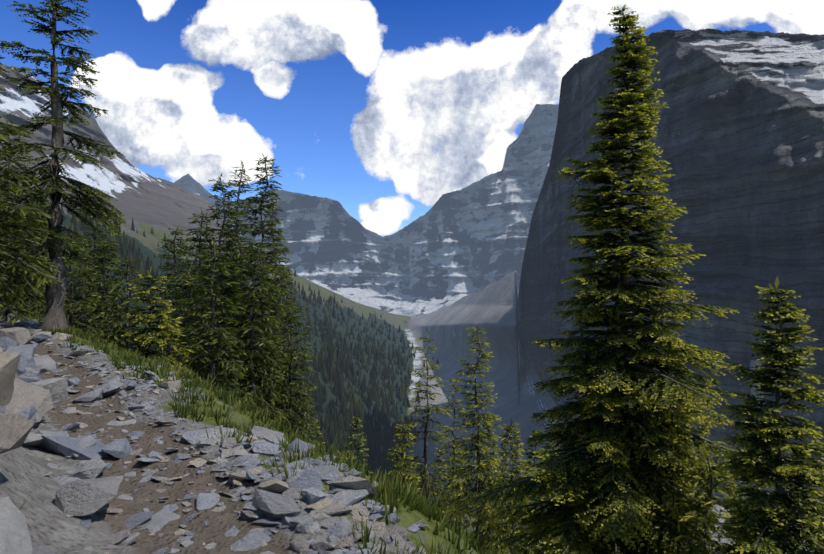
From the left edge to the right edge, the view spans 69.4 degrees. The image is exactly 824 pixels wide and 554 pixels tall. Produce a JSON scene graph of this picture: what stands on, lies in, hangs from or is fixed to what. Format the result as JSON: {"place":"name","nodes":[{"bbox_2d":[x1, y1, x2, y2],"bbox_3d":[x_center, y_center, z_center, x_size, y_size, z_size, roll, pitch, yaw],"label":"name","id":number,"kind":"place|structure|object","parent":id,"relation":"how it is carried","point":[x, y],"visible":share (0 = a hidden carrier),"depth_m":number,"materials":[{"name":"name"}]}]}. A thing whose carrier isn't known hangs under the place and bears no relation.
{"place":"outdoors","nodes":[
{"label":"outdoors","id":0,"kind":"place"},
{"bbox_2d":[174,104,558,316],"bbox_3d":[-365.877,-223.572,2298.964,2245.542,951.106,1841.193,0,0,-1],"label":"mountain","id":1,"kind":"structure","parent":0,"point":[447,249],"depth_m":2446.53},
{"bbox_2d":[0,64,823,553],"bbox_3d":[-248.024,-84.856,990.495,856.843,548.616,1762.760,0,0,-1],"label":"valley ground","id":2,"kind":"structure","parent":0,"point":[148,202],"depth_m":772.91,"materials":[{"name":"green plant"}]},
{"bbox_2d":[0,198,438,498],"bbox_3d":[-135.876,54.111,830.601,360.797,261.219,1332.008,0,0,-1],"label":"forest","id":3,"kind":"object","parent":2,"relation":"on","point":[337,422],"visible":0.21,"depth_m":624.25,"materials":[{"name":"green plant"}]},
{"bbox_2d":[0,309,483,553],"bbox_3d":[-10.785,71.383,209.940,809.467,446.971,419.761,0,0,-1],"label":"ground","id":4,"kind":"structure","parent":2,"relation":"on","point":[51,526],"depth_m":4.38,"materials":[{"name":"brown soil"}]},
{"bbox_2d":[0,193,36,307],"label":"tree","id":5,"kind":"object","parent":4,"relation":"on","point":[13,245],"visible":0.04,"depth_m":19.85,"materials":[{"name":"green plant"}]},
{"bbox_2d":[1,167,47,315],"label":"tree","id":6,"kind":"object","parent":4,"relation":"on","point":[26,227],"visible":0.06,"depth_m":23.81,"materials":[{"name":"green plant"}]},
{"bbox_2d":[0,230,67,317],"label":"tree","id":7,"kind":"object","parent":4,"relation":"on","point":[35,307],"visible":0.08,"depth_m":17.73,"materials":[{"name":"green plant"}]},
{"bbox_2d":[0,55,81,325],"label":"tree","id":8,"kind":"object","parent":4,"relation":"on","point":[4,251],"visible":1,"depth_m":12.11,"materials":[{"name":"green plant"}]},
{"bbox_2d":[0,112,82,315],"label":"tree","id":9,"kind":"object","parent":4,"relation":"on","point":[8,235],"visible":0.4,"depth_m":15.82,"materials":[{"name":"green plant"}]},
{"bbox_2d":[0,0,126,330],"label":"old pine tree","id":10,"kind":"object","parent":4,"relation":"on","point":[55,314],"visible":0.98,"depth_m":13.28,"materials":[{"name":"green plant"}]},
{"bbox_2d":[0,326,132,553],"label":"boulders","id":11,"kind":"object","parent":4,"relation":"on","point":[29,396],"visible":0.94,"depth_m":4.91,"materials":[{"name":"stone"}]},
{"bbox_2d":[39,242,107,339],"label":"tree","id":12,"kind":"object","parent":4,"relation":"on","point":[69,311],"visible":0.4,"depth_m":18.83,"materials":[{"name":"green plant"}]},
{"bbox_2d":[65,264,109,334],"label":"tree","id":13,"kind":"object","parent":4,"relation":"on","point":[83,295],"visible":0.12,"depth_m":21.82,"materials":[{"name":"green plant"}]},
{"bbox_2d":[68,209,124,344],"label":"tree","id":14,"kind":"object","parent":4,"relation":"on","point":[94,253],"visible":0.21,"depth_m":25.73,"materials":[{"name":"green plant"}]},
{"bbox_2d":[76,238,146,347],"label":"young spruce tree","id":15,"kind":"object","parent":4,"relation":"on","point":[102,260],"visible":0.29,"depth_m":19.76,"materials":[{"name":"green plant"}]},
{"bbox_2d":[99,254,156,355],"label":"young spruce tree","id":16,"kind":"object","parent":4,"relation":"on","point":[115,330],"visible":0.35,"depth_m":16.76,"materials":[{"name":"green plant"}]},
{"bbox_2d":[117,267,190,373],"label":"young spruce tree","id":17,"kind":"object","parent":4,"relation":"on","point":[146,337],"visible":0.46,"depth_m":13.32,"materials":[{"name":"green plant"}]},
{"bbox_2d":[152,313,194,370],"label":"young spruce tree","id":18,"kind":"object","parent":4,"relation":"on","point":[161,346],"visible":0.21,"depth_m":15.90,"materials":[{"name":"green plant"}]},
{"bbox_2d":[152,225,198,366],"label":"tall fir tree","id":19,"kind":"object","parent":4,"relation":"on","point":[177,232],"visible":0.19,"depth_m":26.72,"materials":[{"name":"green plant"}]},
{"bbox_2d":[163,262,223,388],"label":"tall fir tree","id":20,"kind":"object","parent":4,"relation":"on","point":[191,340],"visible":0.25,"depth_m":19.74,"materials":[{"name":"green plant"}]},
{"bbox_2d":[170,207,225,383],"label":"tall fir tree","id":21,"kind":"object","parent":4,"relation":"on","point":[190,247],"visible":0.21,"depth_m":23.79,"materials":[{"name":"green plant"}]},
{"bbox_2d":[176,237,255,404],"bbox_3d":[-5.665,1.957,16.744,2.436,6.263,2.477,0,0,-1],"label":"tall fir tree","id":22,"kind":"object","parent":4,"relation":"on","point":[215,338],"visible":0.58,"depth_m":16.81,"materials":[{"name":"green plant"}]},
{"bbox_2d":[0,308,436,553],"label":"rocks","id":23,"kind":"object","parent":4,"relation":"on","point":[276,496],"visible":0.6,"depth_m":4.24,"materials":[{"name":"stone"}]},
{"bbox_2d":[192,174,250,388],"bbox_3d":[-6.923,1.667,21.744,2.522,11.044,2.715,0,0,-1],"label":"tall fir tree","id":24,"kind":"object","parent":4,"relation":"on","point":[222,234],"visible":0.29,"depth_m":21.77,"materials":[{"name":"green plant"}]},
{"bbox_2d":[213,207,253,384],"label":"tall fir tree","id":25,"kind":"object","parent":4,"relation":"on","point":[236,251],"depth_m":25.90,"materials":[{"name":"green plant"}]},
{"bbox_2d":[215,161,264,389],"bbox_3d":[-6.611,1.782,22.826,2.202,12.605,2.119,0,0,-36],"label":"tall fir tree","id":26,"kind":"object","parent":4,"relation":"on","point":[245,215],"visible":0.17,"depth_m":22.83,"materials":[{"name":"green plant"}]},
{"bbox_2d":[210,237,294,431],"bbox_3d":[-5.081,2.722,18.920,2.628,8.032,2.747,0,0,-1],"label":"tall fir tree","id":27,"kind":"object","parent":4,"relation":"on","point":[251,350],"visible":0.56,"depth_m":18.79,"materials":[{"name":"green plant"}]},
{"bbox_2d":[15,306,499,553],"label":"grass","id":28,"kind":"structure","parent":4,"relation":"on","point":[389,488],"depth_m":5.89,"materials":[{"name":"green plant"}]},
{"bbox_2d":[231,153,307,421],"bbox_3d":[-5.245,1.765,20.940,2.585,12.209,2.548,0,0,20],"label":"tall fir tree","id":29,"kind":"object","parent":4,"relation":"on","point":[254,233],"visible":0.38,"depth_m":20.78,"materials":[{"name":"green plant"}]},
{"bbox_2d":[247,200,296,415],"bbox_3d":[-6.127,3.608,25.986,2.563,14.164,2.554,0,0,25],"label":"tall fir tree","id":30,"kind":"object","parent":4,"relation":"on","point":[284,250],"visible":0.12,"depth_m":25.79,"materials":[{"name":"green plant"}]},
{"bbox_2d":[254,263,312,441],"bbox_3d":[-4.791,4.128,21.924,2.619,9.421,2.548,0,0,-1],"label":"tall fir tree","id":31,"kind":"object","parent":4,"relation":"on","point":[286,304],"visible":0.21,"depth_m":21.88,"materials":[{"name":"green plant"}]},
{"bbox_2d":[267,302,319,444],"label":"tall fir tree","id":32,"kind":"object","parent":4,"relation":"on","point":[288,408],"visible":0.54,"depth_m":19.85,"materials":[{"name":"green plant"}]},
{"bbox_2d":[309,416,324,446],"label":"conifer tree","id":33,"kind":"object","parent":4,"relation":"on","point":[314,421],"visible":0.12,"depth_m":49.51,"materials":[{"name":"green plant"}]},
{"bbox_2d":[340,449,352,464],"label":"tree","id":34,"kind":"object","parent":4,"relation":"on","point":[346,457],"visible":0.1,"depth_m":29.82,"materials":[{"name":"green plant"}]},
{"bbox_2d":[339,415,372,476],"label":"conifer tree","id":35,"kind":"object","parent":4,"relation":"on","point":[357,426],"visible":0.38,"depth_m":52.33,"materials":[{"name":"green plant"}]},
{"bbox_2d":[393,445,408,486],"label":"conifer tree","id":36,"kind":"object","parent":4,"relation":"on","point":[399,461],"visible":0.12,"depth_m":42.51,"materials":[{"name":"green plant"}]},
{"bbox_2d":[385,419,420,495],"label":"fir tree","id":37,"kind":"object","parent":4,"relation":"on","point":[402,447],"visible":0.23,"depth_m":23.88,"materials":[{"name":"green plant"}]},
{"bbox_2d":[395,329,461,528],"bbox_3d":[0.588,8.492,25.804,3.269,12.539,3.135,0,0,-1],"label":"fir tree","id":38,"kind":"object","parent":4,"relation":"on","point":[426,481],"visible":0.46,"depth_m":25.87,"materials":[{"name":"green plant"}]},
{"bbox_2d":[416,464,442,509],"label":"conifer tree","id":39,"kind":"object","parent":4,"relation":"on","point":[424,483],"visible":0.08,"depth_m":58.62,"materials":[{"name":"green plant"}]},
{"bbox_2d":[430,448,450,523],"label":"conifer tree","id":40,"kind":"object","parent":4,"relation":"on","point":[435,470],"visible":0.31,"depth_m":45.70,"materials":[{"name":"green plant"}]},
{"bbox_2d":[434,376,476,532],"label":"fir tree","id":41,"kind":"object","parent":4,"relation":"on","point":[453,446],"visible":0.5,"depth_m":26.89,"materials":[{"name":"green plant"}]},
{"bbox_2d":[446,435,468,527],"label":"conifer tree","id":42,"kind":"object","parent":4,"relation":"on","point":[449,483],"visible":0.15,"depth_m":60.72,"materials":[{"name":"green plant"}]},
{"bbox_2d":[442,325,514,553],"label":"fir tree","id":43,"kind":"object","parent":4,"relation":"on","point":[486,461],"visible":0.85,"depth_m":23.76,"materials":[{"name":"green plant"}]},
{"bbox_2d":[470,445,492,543],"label":"conifer tree","id":44,"kind":"object","parent":4,"relation":"on","point":[480,492],"visible":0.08,"depth_m":59.86,"materials":[{"name":"green plant"}]},
{"bbox_2d":[473,412,508,553],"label":"conifer tree","id":45,"kind":"object","parent":4,"relation":"on","point":[493,454],"visible":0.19,"depth_m":47.67,"materials":[{"name":"green plant"}]},
{"bbox_2d":[491,443,510,533],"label":"conifer tree","id":46,"kind":"object","parent":4,"relation":"on","point":[503,457],"visible":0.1,"depth_m":60.65,"materials":[{"name":"green plant"}]},
{"bbox_2d":[481,419,542,553],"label":"fir tree","id":47,"kind":"object","parent":4,"relation":"on","point":[512,452],"visible":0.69,"depth_m":21.89,"materials":[{"name":"green plant"}]},
{"bbox_2d":[508,428,523,552],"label":"conifer tree","id":48,"kind":"object","parent":4,"relation":"on","point":[518,441],"visible":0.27,"depth_m":66.20,"materials":[{"name":"green plant"}]},
{"bbox_2d":[510,462,532,553],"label":"conifer tree","id":49,"kind":"object","parent":4,"relation":"on","point":[529,515],"visible":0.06,"depth_m":56.23,"materials":[{"name":"green plant"}]},
{"bbox_2d":[504,430,548,553],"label":"conifer tree","id":50,"kind":"object","parent":4,"relation":"on","point":[535,453],"visible":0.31,"depth_m":30.63,"materials":[{"name":"green plant"}]},
{"bbox_2d":[527,448,559,553],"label":"small tree","id":51,"kind":"object","parent":4,"relation":"on","point":[544,459],"visible":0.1,"depth_m":16.00,"materials":[{"name":"green plant"}]},
{"bbox_2d":[535,419,558,551],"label":"conifer tree","id":52,"kind":"object","parent":4,"relation":"on","point":[547,431],"visible":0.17,"depth_m":38.16,"materials":[{"name":"green plant"}]},
{"bbox_2d":[466,5,774,553],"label":"conifer tree","id":53,"kind":"object","parent":4,"relation":"on","point":[604,501],"visible":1,"depth_m":10.46,"materials":[{"name":"green plant"}]},
{"bbox_2d":[678,416,705,539],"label":"conifer tree","id":54,"kind":"object","parent":4,"relation":"on","point":[693,485],"visible":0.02,"depth_m":40.80,"materials":[{"name":"green plant"}]},
{"bbox_2d":[667,443,739,553],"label":"spruce tree","id":55,"kind":"object","parent":4,"relation":"on","point":[715,472],"visible":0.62,"depth_m":9.44,"materials":[{"name":"green plant"}]},
{"bbox_2d":[694,410,716,552],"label":"conifer tree","id":56,"kind":"object","parent":4,"relation":"on","point":[702,473],"visible":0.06,"depth_m":63.04,"materials":[{"name":"green plant"}]},
{"bbox_2d":[724,476,745,546],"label":"conifer tree","id":57,"kind":"object","parent":4,"relation":"on","point":[729,540],"visible":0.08,"depth_m":72.36,"materials":[{"name":"green plant"}]},
{"bbox_2d":[739,422,768,543],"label":"conifer tree","id":58,"kind":"object","parent":4,"relation":"on","point":[760,487],"visible":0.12,"depth_m":52.32,"materials":[{"name":"green plant"}]},
{"bbox_2d":[746,435,767,522],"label":"conifer tree","id":59,"kind":"object","parent":4,"relation":"on","point":[757,484],"visible":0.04,"depth_m":67.73,"materials":[{"name":"green plant"}]},
{"bbox_2d":[710,275,823,553],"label":"spruce tree","id":60,"kind":"object","parent":4,"relation":"on","point":[772,512],"visible":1,"depth_m":8.02,"materials":[{"name":"green plant"}]},
{"bbox_2d":[770,421,798,547],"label":"conifer tree","id":61,"kind":"object","parent":4,"relation":"on","point":[783,454],"visible":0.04,"depth_m":65.77,"materials":[{"name":"green plant"}]},
{"bbox_2d":[0,0,823,236],"label":"sky","id":62,"kind":"structure","parent":0,"point":[382,110],"materials":[{"name":"blue"}]},
{"bbox_2d":[516,28,823,480],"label":"mountain cliff","id":63,"kind":"structure","parent":0,"point":[739,140],"depth_m":338.94,"materials":[{"name":"grey stone"}]}
]}

